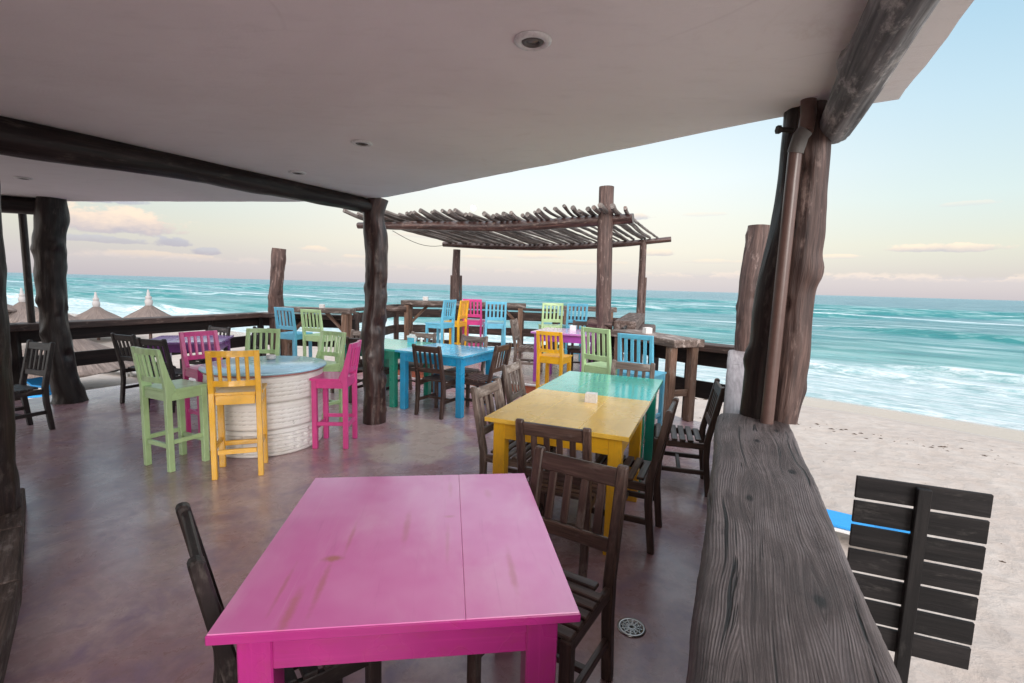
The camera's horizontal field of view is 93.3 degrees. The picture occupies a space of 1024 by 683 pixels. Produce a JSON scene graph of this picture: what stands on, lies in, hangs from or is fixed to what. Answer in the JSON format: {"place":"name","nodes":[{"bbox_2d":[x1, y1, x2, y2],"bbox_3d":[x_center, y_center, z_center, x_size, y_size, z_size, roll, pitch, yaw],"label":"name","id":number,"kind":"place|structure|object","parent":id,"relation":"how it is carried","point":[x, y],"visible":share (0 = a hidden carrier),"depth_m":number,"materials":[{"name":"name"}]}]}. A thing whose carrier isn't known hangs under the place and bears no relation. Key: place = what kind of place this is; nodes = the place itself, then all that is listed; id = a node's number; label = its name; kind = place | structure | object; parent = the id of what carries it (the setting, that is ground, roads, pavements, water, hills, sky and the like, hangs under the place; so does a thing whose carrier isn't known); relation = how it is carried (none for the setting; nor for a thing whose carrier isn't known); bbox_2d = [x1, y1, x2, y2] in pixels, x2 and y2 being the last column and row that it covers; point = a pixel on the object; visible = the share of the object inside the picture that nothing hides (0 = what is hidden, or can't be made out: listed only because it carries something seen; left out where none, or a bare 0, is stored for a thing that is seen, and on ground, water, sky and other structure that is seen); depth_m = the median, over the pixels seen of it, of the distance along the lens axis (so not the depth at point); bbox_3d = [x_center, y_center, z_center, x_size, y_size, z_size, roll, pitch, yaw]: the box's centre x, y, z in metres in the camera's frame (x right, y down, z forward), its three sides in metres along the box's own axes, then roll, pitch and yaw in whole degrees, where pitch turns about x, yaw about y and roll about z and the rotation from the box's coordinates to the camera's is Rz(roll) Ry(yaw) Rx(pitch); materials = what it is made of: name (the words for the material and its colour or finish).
{"place":"outdoors","nodes":[
{"label":"outdoors","id":0,"kind":"place"},
{"bbox_2d":[4,372,713,682],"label":"floor","id":1,"kind":"structure","parent":0,"point":[108,594],"depth_m":3.02,"materials":[{"name":"concrete"}]},
{"bbox_2d":[0,488,25,682],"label":"floor sill","id":2,"kind":"structure","parent":1,"relation":"on","point":[12,532],"depth_m":2.40,"materials":[{"name":"brown wood"}]},
{"bbox_2d":[0,184,21,515],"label":"log post","id":3,"kind":"object","parent":2,"relation":"on","point":[10,499],"visible":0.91,"depth_m":2.94,"materials":[{"name":"brown wood"}]},
{"bbox_2d":[14,340,55,429],"bbox_3d":[-4.979,0.465,4.845,0.425,0.904,0.504,4,7,20],"label":"dining chair","id":4,"kind":"object","parent":1,"relation":"on","point":[23,389],"visible":0.88,"depth_m":4.95,"materials":[{"name":"brown wood"}]},
{"bbox_2d":[30,196,88,404],"bbox_3d":[-5.605,-0.489,5.977,0.458,2.550,0.371,2,6,0],"label":"log post","id":5,"kind":"object","parent":1,"relation":"on","point":[51,223],"visible":0.91,"depth_m":5.88,"materials":[{"name":"brown wood"}]},
{"bbox_2d":[110,333,175,402],"bbox_3d":[-4.673,0.327,6.155,0.419,0.897,0.504,4,7,20],"label":"dining chair","id":6,"kind":"object","parent":1,"relation":"on","point":[122,357],"visible":0.46,"depth_m":6.00,"materials":[{"name":"brown wood"}]},
{"bbox_2d":[136,337,190,412],"bbox_3d":[-4.163,0.376,5.901,0.415,0.886,0.504,3,7,13],"label":"dining chair","id":7,"kind":"object","parent":1,"relation":"on","point":[175,373],"visible":0.39,"depth_m":5.66,"materials":[{"name":"brown wood"}]},
{"bbox_2d":[130,346,209,472],"bbox_3d":[-2.900,0.545,4.117,0.376,1.025,0.411,5,7,24],"label":"bar stool","id":8,"kind":"object","parent":1,"relation":"on","point":[165,388],"visible":1,"depth_m":4.04,"materials":[{"name":"green paint"}]},
{"bbox_2d":[10,312,354,400],"bbox_3d":[-5.638,0.323,7.444,1.731,1.360,6.471,7,8,38],"label":"railing","id":9,"kind":"object","parent":1,"relation":"on","point":[22,332],"visible":0.48,"depth_m":7.31,"materials":[{"name":"brown wood"}]},
{"bbox_2d":[18,214,38,355],"bbox_3d":[-6.233,-0.708,6.230,0.078,2.150,0.080,2,6,0],"label":"thin pole","id":10,"kind":"object","parent":9,"relation":"attached to","point":[26,265],"visible":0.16,"depth_m":6.18,"materials":[{"name":"brown wood"}]},
{"bbox_2d":[147,335,233,399],"bbox_3d":[-4.485,0.334,6.764,0.919,0.756,0.905,-1,7,-20],"label":"table","id":11,"kind":"object","parent":1,"relation":"on","point":[173,342],"visible":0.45,"depth_m":6.49,"materials":[{"name":"paint"}]},
{"bbox_2d":[178,330,221,432],"bbox_3d":[-3.143,0.427,5.009,0.411,1.044,0.373,6,8,34],"label":"bar stool","id":12,"kind":"object","parent":1,"relation":"on","point":[192,371],"visible":0.54,"depth_m":4.96,"materials":[{"name":"pink paint"}]},
{"bbox_2d":[180,326,230,367],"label":"dining chair","id":13,"kind":"object","parent":1,"relation":"on","point":[220,330],"visible":0.29,"depth_m":7.18,"materials":[{"name":"black wood"}]},
{"bbox_2d":[205,350,267,479],"bbox_3d":[-2.251,0.568,3.984,0.383,1.044,0.411,-1,7,-21],"label":"bar stool","id":14,"kind":"object","parent":1,"relation":"on","point":[222,393],"visible":1,"depth_m":3.85,"materials":[{"name":"yellow paint"}]},
{"bbox_2d":[222,326,269,359],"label":"dining chair","id":15,"kind":"object","parent":1,"relation":"on","point":[257,347],"visible":0.13,"depth_m":7.11,"materials":[{"name":"black wood"}]},
{"bbox_2d":[245,328,279,355],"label":"bar stool","id":16,"kind":"object","parent":1,"relation":"on","point":[276,351],"visible":0.38,"depth_m":5.59,"materials":[{"name":"green paint"}]},
{"bbox_2d":[198,356,326,457],"bbox_3d":[-2.418,0.607,4.767,1.112,0.782,1.112,2,6,0],"label":"tyre table","id":17,"kind":"object","parent":1,"relation":"on","point":[289,404],"visible":0.66,"depth_m":4.41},
{"bbox_2d":[266,354,275,359],"bbox_3d":[-2.495,0.160,5.008,0.094,0.046,0.094,2,6,0],"label":"ashtray","id":18,"kind":"object","parent":17,"relation":"on","point":[270,356],"visible":1,"depth_m":4.97,"materials":[{"name":"ceramic"}]},
{"bbox_2d":[268,248,285,355],"bbox_3d":[-4.573,-0.552,9.435,0.364,2.512,0.307,2,6,0],"label":"log stub","id":19,"kind":"object","parent":1,"relation":"on","point":[277,270],"visible":0.56,"depth_m":9.27,"materials":[{"name":"brown wood"}]},
{"bbox_2d":[175,502,381,682],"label":"dining chair","id":20,"kind":"object","parent":1,"relation":"on","point":[209,599],"visible":0.46,"depth_m":1.39,"materials":[{"name":"black wood"}]},
{"bbox_2d":[274,307,312,356],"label":"bar stool","id":21,"kind":"object","parent":1,"relation":"on","point":[294,335],"visible":0.61,"depth_m":7.99,"materials":[{"name":"blue paint"}]},
{"bbox_2d":[277,306,355,359],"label":"bar table","id":22,"kind":"object","parent":1,"relation":"on","point":[346,320],"visible":0.47,"depth_m":8.97,"materials":[{"name":"brown wood"}]},
{"bbox_2d":[300,309,337,360],"bbox_3d":[-3.198,0.029,8.058,0.415,1.141,0.438,4,7,20],"label":"bar stool","id":23,"kind":"object","parent":1,"relation":"on","point":[314,337],"visible":0.51,"depth_m":7.87,"materials":[{"name":"green paint"}]},
{"bbox_2d":[315,331,345,421],"bbox_3d":[-2.149,0.411,5.474,0.382,1.026,0.411,5,7,25],"label":"bar stool","id":24,"kind":"object","parent":1,"relation":"on","point":[335,366],"visible":0.58,"depth_m":5.53,"materials":[{"name":"green paint"}]},
{"bbox_2d":[309,340,361,448],"bbox_3d":[-1.719,0.506,4.767,0.411,1.021,0.375,1,7,-3],"label":"bar stool","id":25,"kind":"object","parent":1,"relation":"on","point":[345,378],"visible":1,"depth_m":4.63,"materials":[{"name":"pink paint"}]},
{"bbox_2d":[330,329,362,392],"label":"dining chair","id":26,"kind":"object","parent":1,"relation":"on","point":[355,333],"visible":0.18,"depth_m":7.25,"materials":[{"name":"brown wood"}]},
{"bbox_2d":[346,336,388,402],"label":"dining chair","id":27,"kind":"object","parent":1,"relation":"on","point":[353,340],"visible":0.16,"depth_m":6.40,"materials":[{"name":"brown wood"}]},
{"bbox_2d":[361,198,387,424],"bbox_3d":[-1.543,-0.328,5.432,0.310,2.559,0.271,2,6,0],"label":"log post","id":28,"kind":"object","parent":1,"relation":"on","point":[374,316],"visible":0.99,"depth_m":5.35,"materials":[{"name":"brown wood"}]},
{"bbox_2d":[345,339,432,407],"bbox_3d":[-1.712,0.409,6.748,0.920,0.765,0.919,5,7,25],"label":"table","id":29,"kind":"object","parent":1,"relation":"on","point":[391,355],"visible":0.34,"depth_m":6.27,"materials":[{"name":"teal paint"}]},
{"bbox_2d":[407,334,416,342],"bbox_3d":[-1.431,-0.047,6.904,0.148,0.128,0.070,4,7,20],"label":"napkin stand","id":30,"kind":"object","parent":29,"relation":"on","point":[411,338],"visible":1,"depth_m":6.89,"materials":[{"name":"blue paint"}]},
{"bbox_2d":[205,473,580,682],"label":"table","id":31,"kind":"object","parent":1,"relation":"on","point":[345,570],"visible":1,"depth_m":1.36,"materials":[{"name":"paint"}]},
{"bbox_2d":[398,331,436,394],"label":"dining chair","id":32,"kind":"object","parent":1,"relation":"on","point":[429,337],"visible":0.38,"depth_m":7.18,"materials":[{"name":"brown wood"}]},
{"bbox_2d":[412,344,455,419],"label":"dining chair","id":33,"kind":"object","parent":1,"relation":"on","point":[438,376],"visible":0.84,"depth_m":5.82,"materials":[{"name":"brown wood"}]},
{"bbox_2d":[395,343,493,418],"bbox_3d":[-0.843,0.479,6.345,1.000,0.765,0.919,5,7,25],"label":"table","id":34,"kind":"object","parent":1,"relation":"on","point":[459,357],"visible":0.73,"depth_m":6.08,"materials":[{"name":"blue paint"}]},
{"bbox_2d":[353,304,557,349],"bbox_3d":[-1.429,-0.066,11.271,4.597,1.500,2.030,-1,7,-25],"label":"railing","id":35,"kind":"object","parent":1,"relation":"on","point":[396,328],"visible":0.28,"depth_m":11.58,"materials":[{"name":"brown wood"}]},
{"bbox_2d":[558,316,623,352],"bbox_3d":[1.866,-0.174,11.146,1.757,0.785,0.050,3,7,12],"label":"railing","id":36,"kind":"object","parent":35,"relation":"attached to","point":[588,318],"visible":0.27,"depth_m":11.16,"materials":[{"name":"brown wood"}]},
{"bbox_2d":[444,334,487,406],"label":"dining chair","id":37,"kind":"object","parent":1,"relation":"on","point":[468,371],"visible":0.59,"depth_m":6.67,"materials":[{"name":"brown wood"}]},
{"bbox_2d":[398,370,535,393],"bbox_3d":[-0.657,0.626,7.749,4.973,0.162,0.348,4,7,23],"label":"step","id":38,"kind":"object","parent":1,"relation":"on","point":[529,388],"visible":0.12,"depth_m":7.28,"materials":[{"name":"white paint"}]},
{"bbox_2d":[464,342,511,413],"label":"dining chair","id":39,"kind":"object","parent":1,"relation":"on","point":[476,380],"visible":0.7,"depth_m":5.95,"materials":[{"name":"brown wood"}]},
{"bbox_2d":[398,344,623,384],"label":"raised platform","id":40,"kind":"structure","parent":1,"relation":"on","point":[527,370],"depth_m":8.60,"materials":[{"name":"concrete"}]},
{"bbox_2d":[425,300,456,344],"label":"bar stool","id":41,"kind":"object","parent":40,"relation":"on","point":[441,325],"visible":0.81,"depth_m":9.02,"materials":[{"name":"blue paint"}]},
{"bbox_2d":[443,300,468,345],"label":"bar stool","id":42,"kind":"object","parent":40,"relation":"on","point":[458,323],"visible":0.62,"depth_m":9.65,"materials":[{"name":"yellow paint"}]},
{"bbox_2d":[401,300,525,352],"bbox_3d":[-1.067,-0.347,10.758,2.732,1.075,0.450,2,7,2],"label":"bar table","id":43,"kind":"object","parent":40,"relation":"on","point":[409,319],"visible":0.54,"depth_m":10.53,"materials":[{"name":"brown wood"}]},
{"bbox_2d":[386,306,405,311],"bbox_3d":[-2.524,-0.707,10.517,0.433,0.143,0.130,1,7,-7],"label":"timber end","id":44,"kind":"object","parent":43,"relation":"attached to","point":[396,309],"visible":0.96,"depth_m":10.48,"materials":[{"name":"brown wood"}]},
{"bbox_2d":[462,299,484,346],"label":"bar stool","id":45,"kind":"object","parent":40,"relation":"on","point":[480,321],"visible":0.57,"depth_m":9.87,"materials":[{"name":"pink paint"}]},
{"bbox_2d":[483,301,506,357],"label":"bar stool","id":46,"kind":"object","parent":40,"relation":"on","point":[495,325],"visible":0.77,"depth_m":9.34,"materials":[{"name":"blue paint"}]},
{"bbox_2d":[343,185,670,361],"bbox_3d":[0.062,-1.224,10.277,5.739,3.114,4.148,5,7,26],"label":"pergola","id":47,"kind":"object","parent":40,"relation":"on","point":[458,229],"visible":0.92,"depth_m":9.09,"materials":[{"name":"wood"}]},
{"bbox_2d":[586,318,612,328],"bbox_3d":[1.425,-0.282,7.899,0.426,0.182,0.199,3,7,15],"label":"timber end","id":48,"kind":"object","parent":47,"relation":"attached to","point":[591,322],"visible":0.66,"depth_m":7.87,"materials":[{"name":"brown wood"}]},
{"bbox_2d":[510,318,542,373],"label":"dining chair","id":49,"kind":"object","parent":40,"relation":"on","point":[521,348],"visible":0.69,"depth_m":7.94,"materials":[{"name":"brown wood"}]},
{"bbox_2d":[538,303,563,352],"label":"bar stool","id":50,"kind":"object","parent":40,"relation":"on","point":[543,325],"visible":0.63,"depth_m":9.11,"materials":[{"name":"green paint"}]},
{"bbox_2d":[531,327,596,381],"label":"table","id":51,"kind":"object","parent":40,"relation":"on","point":[571,336],"visible":0.45,"depth_m":7.36,"materials":[{"name":"purple paint"}]},
{"bbox_2d":[562,303,587,361],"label":"bar stool","id":52,"kind":"object","parent":40,"relation":"on","point":[571,320],"visible":0.56,"depth_m":9.10,"materials":[{"name":"blue paint"}]},
{"bbox_2d":[567,320,587,370],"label":"dining chair","id":53,"kind":"object","parent":40,"relation":"on","point":[572,349],"visible":0.34,"depth_m":8.36,"materials":[{"name":"brown wood"}]},
{"bbox_2d":[560,305,616,353],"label":"bar table","id":54,"kind":"object","parent":40,"relation":"on","point":[593,309],"visible":0.34,"depth_m":10.13,"materials":[{"name":"brown wood"}]},
{"bbox_2d":[588,325,626,362],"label":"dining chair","id":55,"kind":"object","parent":40,"relation":"on","point":[622,328],"visible":0.1,"depth_m":7.33,"materials":[{"name":"brown wood"}]},
{"bbox_2d":[613,313,655,362],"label":"stacked timbers","id":56,"kind":"object","parent":40,"relation":"on","point":[633,320],"visible":0.38,"depth_m":8.34,"materials":[{"name":"brown wood"}]},
{"bbox_2d":[470,378,555,480],"bbox_3d":[0.012,0.760,3.485,0.504,0.902,0.420,5,7,24],"label":"dining chair","id":57,"kind":"object","parent":1,"relation":"on","point":[485,391],"visible":0.39,"depth_m":3.39,"materials":[{"name":"brown wood"}]},
{"bbox_2d":[501,359,525,450],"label":"dining chair","id":58,"kind":"object","parent":1,"relation":"on","point":[515,368],"visible":0.28,"depth_m":4.56,"materials":[{"name":"brown wood"}]},
{"bbox_2d":[467,445,629,682],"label":"dining chair","id":59,"kind":"object","parent":1,"relation":"on","point":[592,604],"visible":0.59,"depth_m":1.93,"materials":[{"name":"brown wood"}]},
{"bbox_2d":[536,331,571,388],"bbox_3d":[0.559,0.362,6.560,0.382,1.026,0.411,5,7,28],"label":"bar stool","id":60,"kind":"object","parent":1,"relation":"on","point":[559,357],"visible":0.74,"depth_m":6.43,"materials":[{"name":"yellow paint"}]},
{"bbox_2d":[515,418,603,577],"bbox_3d":[0.291,0.851,2.832,0.416,0.885,0.504,4,7,22],"label":"dining chair","id":61,"kind":"object","parent":1,"relation":"on","point":[561,434],"visible":0.41,"depth_m":2.62,"materials":[{"name":"brown wood"}]},
{"bbox_2d":[484,388,649,554],"bbox_3d":[0.426,0.847,3.426,0.914,0.765,1.000,4,7,22],"label":"table","id":62,"kind":"object","parent":1,"relation":"on","point":[614,424],"visible":0.7,"depth_m":3.15,"materials":[{"name":"yellow paint"}]},
{"bbox_2d":[585,392,597,402],"bbox_3d":[0.589,0.414,3.588,0.085,0.074,0.070,4,7,18],"label":"napkin holder","id":63,"kind":"object","parent":62,"relation":"on","point":[591,397],"visible":1,"depth_m":3.56,"materials":[{"name":"ceramic"}]},
{"bbox_2d":[581,327,616,374],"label":"bar stool","id":64,"kind":"object","parent":1,"relation":"on","point":[603,364],"visible":0.57,"depth_m":5.47,"materials":[{"name":"green paint"}]},
{"bbox_2d":[539,371,662,491],"bbox_3d":[0.806,0.755,4.331,0.914,0.765,0.975,4,7,22],"label":"table","id":65,"kind":"object","parent":1,"relation":"on","point":[638,388],"visible":0.51,"depth_m":4.29,"materials":[{"name":"teal paint"}]},
{"bbox_2d":[595,359,654,458],"bbox_3d":[1.095,0.662,4.648,0.424,0.894,0.504,5,7,25],"label":"dining chair","id":66,"kind":"object","parent":1,"relation":"on","point":[634,367],"visible":0.19,"depth_m":4.78,"materials":[{"name":"brown wood"}]},
{"bbox_2d":[617,617,645,636],"bbox_3d":[0.568,1.360,2.301,0.132,0.006,0.132,4,7,20],"label":"floor drain","id":67,"kind":"object","parent":1,"relation":"on","point":[630,627],"visible":1,"depth_m":2.30,"materials":[{"name":"metal"}]},
{"bbox_2d":[591,397,678,554],"bbox_3d":[0.777,0.818,3.153,0.504,0.904,0.416,4,7,24],"label":"dining chair","id":68,"kind":"object","parent":1,"relation":"on","point":[650,485],"visible":0.66,"depth_m":2.97,"materials":[{"name":"brown wood"}]},
{"bbox_2d":[617,333,666,425],"bbox_3d":[1.405,0.475,5.293,0.406,1.136,0.438,7,8,38],"label":"bar stool","id":69,"kind":"object","parent":1,"relation":"on","point":[660,375],"visible":0.46,"depth_m":5.15,"materials":[{"name":"blue paint"}]},
{"bbox_2d":[611,329,704,421],"bbox_3d":[1.852,0.414,6.404,0.460,1.030,1.328,-1,7,-22],"label":"bar table","id":70,"kind":"object","parent":1,"relation":"on","point":[672,343],"visible":0.52,"depth_m":5.90,"materials":[{"name":"brown wood"}]},
{"bbox_2d":[642,327,651,333],"bbox_3d":[1.805,-0.149,6.439,0.098,0.083,0.080,-1,7,-20],"label":"napkin holder","id":71,"kind":"object","parent":70,"relation":"on","point":[647,330],"visible":1,"depth_m":6.41,"materials":[{"name":"ceramic"}]},
{"bbox_2d":[605,329,733,417],"bbox_3d":[2.086,0.609,6.853,0.455,1.355,2.429,-2,7,-29],"label":"railing","id":72,"kind":"object","parent":1,"relation":"on","point":[712,354],"visible":0.07,"depth_m":6.13,"materials":[{"name":"brown wood"}]},
{"bbox_2d":[652,378,724,496],"bbox_3d":[1.434,0.752,3.983,0.504,0.883,0.426,3,7,16],"label":"dining chair","id":73,"kind":"object","parent":1,"relation":"on","point":[713,408],"visible":0.82,"depth_m":3.85,"materials":[{"name":"brown wood"}]},
{"bbox_2d":[686,350,901,682],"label":"parapet","id":74,"kind":"structure","parent":1,"relation":"on","point":[779,596],"depth_m":1.09,"materials":[{"name":"grey wood"}]},
{"bbox_2d":[734,224,769,351],"bbox_3d":[2.703,-0.582,5.384,0.343,1.404,0.338,2,6,0],"label":"log stub","id":75,"kind":"object","parent":74,"relation":"on","point":[756,236],"visible":0.62,"depth_m":5.31,"materials":[{"name":"wood"}]},
{"bbox_2d":[739,100,830,424],"bbox_3d":[1.378,-0.373,2.437,0.291,1.575,0.278,2,6,0],"label":"corner post","id":76,"kind":"object","parent":74,"relation":"on","point":[806,270],"visible":0.76,"depth_m":2.38,"materials":[{"name":"wood"}]},
{"bbox_2d":[760,97,816,423],"bbox_3d":[1.329,-0.365,2.322,0.129,1.564,0.099,2,6,0],"label":"downpipe","id":77,"kind":"object","parent":76,"relation":"attached to","point":[803,132],"visible":0.92,"depth_m":2.30,"materials":[{"name":"metal"}]},
{"bbox_2d":[2,0,1023,300],"label":"sky","id":78,"kind":"structure","parent":0,"point":[925,195],"materials":[{"name":"blue"}]},
{"bbox_2d":[6,272,1023,429],"bbox_3d":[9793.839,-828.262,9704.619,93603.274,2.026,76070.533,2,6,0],"label":"sea","id":79,"kind":"structure","parent":0,"point":[960,359],"depth_m":69.73,"materials":[{"name":"liquid"}]},
{"bbox_2d":[21,313,1023,682],"bbox_3d":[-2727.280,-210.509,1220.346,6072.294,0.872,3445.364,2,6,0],"label":"sand","id":80,"kind":"structure","parent":0,"point":[891,445],"depth_m":12.12,"materials":[{"name":"beige sand"}]},
{"bbox_2d":[7,304,17,311],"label":"palapa","id":81,"kind":"structure","parent":80,"relation":"on","point":[11,308],"depth_m":32.08,"materials":[{"name":"beige wicker"}]},
{"bbox_2d":[8,288,38,322],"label":"palapa","id":82,"kind":"structure","parent":80,"relation":"on","point":[20,314],"depth_m":32.39,"materials":[{"name":"beige wicker"}]},
{"bbox_2d":[27,377,42,388],"bbox_3d":[-16.851,1.577,17.545,1.902,0.660,0.680,3,7,15],"label":"sun lounger","id":83,"kind":"object","parent":80,"relation":"on","point":[35,382],"visible":0.12,"depth_m":17.51,"materials":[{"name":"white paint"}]},
{"bbox_2d":[28,385,51,398],"bbox_3d":[-15.954,1.704,16.651,0.680,0.660,1.902,-1,7,-20],"label":"sun lounger","id":84,"kind":"object","parent":80,"relation":"on","point":[36,396],"visible":0.02,"depth_m":15.84,"materials":[{"name":"white paint"}]},
{"bbox_2d":[16,311,80,322],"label":"palapa","id":85,"kind":"structure","parent":80,"relation":"on","point":[70,317],"depth_m":27.92,"materials":[{"name":"beige wicker"}]},
{"bbox_2d":[22,339,133,378],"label":"palapa","id":86,"kind":"structure","parent":80,"relation":"on","point":[88,345],"depth_m":17.03,"materials":[{"name":"beige wicker"}]},
{"bbox_2d":[75,292,121,339],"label":"palapa","id":87,"kind":"structure","parent":80,"relation":"on","point":[96,311],"depth_m":31.72,"materials":[{"name":"beige wicker"}]},
{"bbox_2d":[123,290,170,338],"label":"palapa","id":88,"kind":"structure","parent":80,"relation":"on","point":[148,309],"depth_m":29.73,"materials":[{"name":"beige wicker"}]},
{"bbox_2d":[695,398,1007,562],"bbox_3d":[10.194,3.408,10.831,27.824,0.133,10.916,8,9,44],"label":"seaweed","id":89,"kind":"object","parent":80,"relation":"on","point":[881,438],"visible":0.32,"depth_m":14.84,"materials":[{"name":"brown plant"}]},
{"bbox_2d":[826,509,909,534],"bbox_3d":[6.063,3.236,8.602,1.902,0.660,0.680,6,8,34],"label":"sun lounger","id":90,"kind":"object","parent":80,"relation":"on","point":[841,522],"visible":0.02,"depth_m":8.51,"materials":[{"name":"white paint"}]},
{"bbox_2d":[847,475,993,682],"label":"slatted board","id":91,"kind":"object","parent":80,"relation":"on","point":[916,546],"visible":0.82,"depth_m":2.63,"materials":[{"name":"black wood"}]},
{"bbox_3d":[-4.908,0.211,0.040,5.400,2.500,6.400,2,6,0],"label":"wall","id":92,"kind":"object","parent":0,"visible":0},
{"bbox_2d":[0,0,973,201],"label":"roof slab","id":93,"kind":"structure","parent":92,"relation":"on","point":[420,95],"depth_m":2.14,"materials":[{"name":"paint"}]},
{"bbox_2d":[1,195,35,214],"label":"ceiling beam","id":94,"kind":"structure","parent":93,"relation":"attached to","point":[17,205],"depth_m":5.73,"materials":[{"name":"brown wood"}]},
{"bbox_2d":[13,176,33,179],"bbox_3d":[-4.658,-1.554,4.608,0.140,0.012,0.140,2,6,0],"label":"ceiling light","id":95,"kind":"object","parent":93,"relation":"attached to","point":[21,178],"visible":1,"depth_m":4.59,"materials":[{"name":"white paint"}]},
{"bbox_2d":[0,116,371,212],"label":"ceiling beam","id":96,"kind":"structure","parent":93,"relation":"attached to","point":[28,140],"depth_m":3.37,"materials":[{"name":"brown wood"}]},
{"bbox_2d":[288,170,305,174],"bbox_3d":[-1.796,-1.410,4.045,0.140,0.012,0.140,2,6,0],"label":"ceiling light","id":97,"kind":"object","parent":93,"relation":"attached to","point":[295,172],"visible":1,"depth_m":4.01,"materials":[{"name":"white paint"}]},
{"bbox_2d":[350,139,372,146],"bbox_3d":[-0.975,-1.284,3.136,0.140,0.012,0.140,2,6,0],"label":"ceiling light","id":98,"kind":"object","parent":93,"relation":"attached to","point":[360,143],"visible":1,"depth_m":3.12,"materials":[{"name":"white paint"}]},
{"bbox_2d":[514,30,551,51],"bbox_3d":[0.076,-1.099,1.775,0.140,0.012,0.140,2,6,0],"label":"ceiling light","id":99,"kind":"object","parent":93,"relation":"attached to","point":[532,40],"visible":1,"depth_m":1.76,"materials":[{"name":"white paint"}]},
{"bbox_2d":[820,0,939,143],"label":"roof beam","id":100,"kind":"structure","parent":93,"relation":"attached to","point":[873,52],"depth_m":1.53,"materials":[{"name":"wood"}]}
]}

